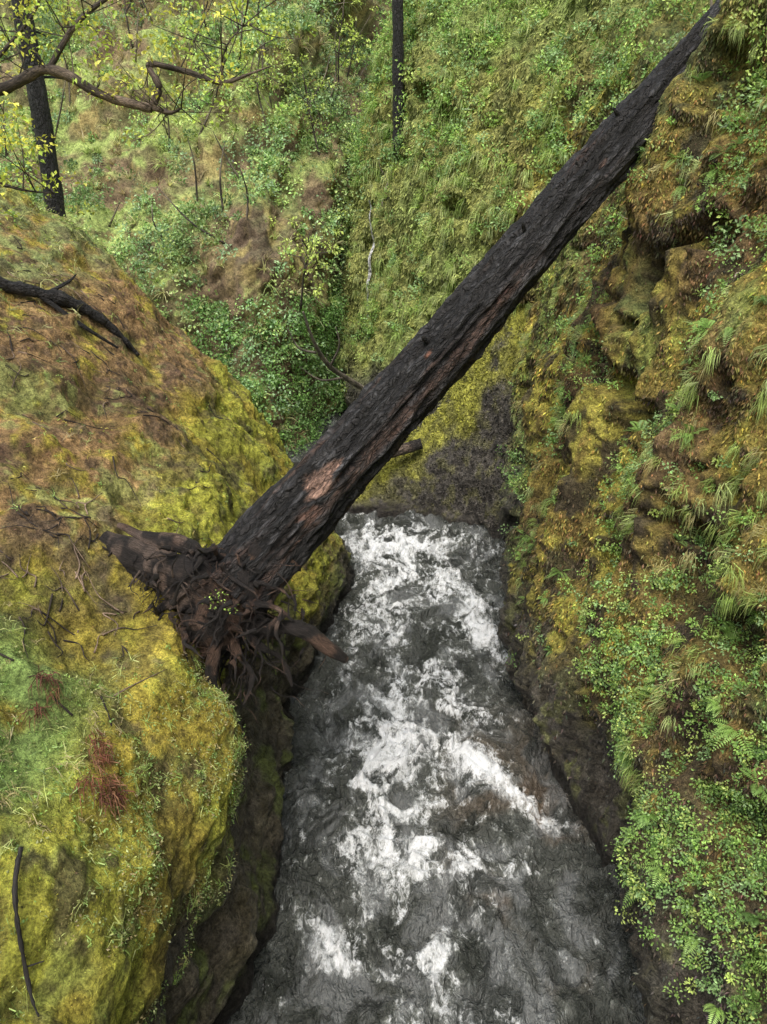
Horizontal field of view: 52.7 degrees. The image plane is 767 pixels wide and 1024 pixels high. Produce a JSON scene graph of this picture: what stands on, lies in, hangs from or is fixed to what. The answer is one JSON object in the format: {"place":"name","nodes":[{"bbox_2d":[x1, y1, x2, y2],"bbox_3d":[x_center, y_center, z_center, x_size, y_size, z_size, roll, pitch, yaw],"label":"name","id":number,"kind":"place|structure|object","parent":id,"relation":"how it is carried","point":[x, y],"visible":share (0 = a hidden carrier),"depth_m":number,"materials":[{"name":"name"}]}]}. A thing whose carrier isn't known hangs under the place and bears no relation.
{"place":"outdoors","nodes":[
{"label":"outdoors","id":0,"kind":"place"},
{"bbox_2d":[0,180,354,1023],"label":"mossy rock bank","id":1,"kind":"structure","parent":0,"point":[234,928],"depth_m":10.03,"materials":[{"name":"plant"}]},
{"bbox_2d":[12,847,43,1016],"bbox_3d":[-2.864,3.360,6.224,0.159,0.775,1.037,-11,27,-23],"label":"fallen stick","id":2,"kind":"object","parent":1,"relation":"on","point":[15,900],"visible":1,"depth_m":6.15,"materials":[{"name":"brown wood"}]},
{"bbox_2d":[11,0,66,217],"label":"burnt tree trunk","id":3,"kind":"object","parent":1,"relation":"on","point":[37,95],"visible":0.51,"depth_m":19.93,"materials":[{"name":"black plant"}]},
{"bbox_2d":[0,274,139,356],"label":"dead branch","id":4,"kind":"object","parent":1,"relation":"on","point":[55,297],"visible":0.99,"depth_m":14.48,"materials":[{"name":"black wood"}]},
{"bbox_2d":[18,665,138,821],"bbox_3d":[-3.151,2.366,7.987,0.820,1.230,1.649,-23,33,-40],"label":"dead fern","id":5,"kind":"object","parent":1,"relation":"on","point":[117,796],"visible":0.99,"depth_m":7.92,"materials":[{"name":"brown plant"}]},
{"bbox_2d":[0,236,235,726],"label":"fallen twigs","id":6,"kind":"object","parent":1,"relation":"on","point":[62,587],"visible":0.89,"depth_m":10.27,"materials":[{"name":"brown wood"}]},
{"bbox_2d":[0,176,313,1023],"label":"bank plants","id":7,"kind":"object","parent":1,"relation":"on","point":[222,700],"visible":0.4,"depth_m":8.61,"materials":[{"name":"green plant"}]},
{"bbox_2d":[0,0,317,219],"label":"maple tree","id":8,"kind":"object","parent":1,"relation":"on","point":[29,74],"visible":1,"depth_m":9.90,"materials":[{"name":"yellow plant"}]},
{"bbox_2d":[0,189,349,1023],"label":"moss","id":9,"kind":"object","parent":1,"relation":"on","point":[118,647],"visible":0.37,"depth_m":9.61,"materials":[{"name":"green plant"}]},
{"bbox_2d":[292,438,422,464],"bbox_3d":[-1.143,-1.668,23.329,4.699,0.996,0.639,-4,25,-9],"label":"wedged log","id":10,"kind":"object","parent":1,"relation":"on","point":[410,446],"visible":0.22,"depth_m":23.27,"materials":[{"name":"brown wood"}]},
{"bbox_2d":[92,0,722,724],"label":"fallen charred tree","id":11,"kind":"object","parent":1,"relation":"on","point":[226,592],"visible":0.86,"depth_m":10.95,"materials":[{"name":"black wood"}]},
{"bbox_2d":[0,0,391,450],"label":"hillside","id":12,"kind":"structure","parent":0,"point":[233,278],"depth_m":30.41,"materials":[{"name":"green plant"}]},
{"bbox_2d":[0,0,391,456],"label":"hillside shrubs","id":13,"kind":"object","parent":12,"relation":"on","point":[222,313],"visible":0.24,"depth_m":29.89,"materials":[{"name":"green plant"}]},
{"bbox_2d":[287,311,363,390],"bbox_3d":[-1.349,-5.401,27.668,1.018,4.223,5.491,13,28,26],"label":"bare branch","id":14,"kind":"object","parent":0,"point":[341,375],"visible":0.91,"depth_m":26.76,"materials":[{"name":"brown wood"}]},
{"bbox_2d":[227,403,646,1023],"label":"river","id":15,"kind":"structure","parent":0,"point":[441,861],"depth_m":12.41,"materials":[{"name":"liquid"}]},
{"bbox_2d":[332,0,766,1023],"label":"mossy cliff","id":16,"kind":"structure","parent":0,"point":[598,788],"depth_m":11.84,"materials":[{"name":"green plant"}]},
{"bbox_2d":[365,200,374,340],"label":"waterfall","id":17,"kind":"structure","parent":16,"relation":"on","point":[369,264],"depth_m":30.56,"materials":[{"name":"liquid"}]},
{"bbox_2d":[378,158,394,214],"bbox_3d":[0.335,-12.655,29.513,1.470,3.831,0.222,-19,31,-35],"label":"bare branch","id":18,"kind":"object","parent":16,"relation":"attached to","point":[387,184],"visible":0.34,"depth_m":29.26,"materials":[{"name":"brown wood"}]},
{"bbox_2d":[392,0,403,154],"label":"burnt tree trunk","id":19,"kind":"object","parent":16,"relation":"on","point":[398,34],"visible":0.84,"depth_m":27.61,"materials":[{"name":"black plant"}]},
{"bbox_2d":[329,0,766,1023],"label":"cliff plants","id":20,"kind":"object","parent":16,"relation":"on","point":[627,470],"visible":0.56,"depth_m":10.52,"materials":[{"name":"green plant"}]},
{"bbox_2d":[331,0,766,1023],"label":"cliff moss","id":21,"kind":"object","parent":16,"relation":"on","point":[723,370],"visible":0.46,"depth_m":14.36,"materials":[{"name":"green plant"}]},
{"label":"ground","id":22,"kind":"structure","parent":0,"visible":0},
{"bbox_2d":[0,0,378,394],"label":"sapling thicket","id":23,"kind":"object","parent":22,"relation":"on","point":[257,78],"visible":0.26,"depth_m":29.91,"materials":[{"name":"green plant"}]},
{"bbox_2d":[348,303,529,542],"bbox_3d":[-0.538,-3.426,24.085,11.005,8.615,9.818,0,25,0],"label":"mossy boulder ledge","id":24,"kind":"object","parent":22,"relation":"on","point":[393,506],"visible":0.28,"depth_m":22.89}
]}

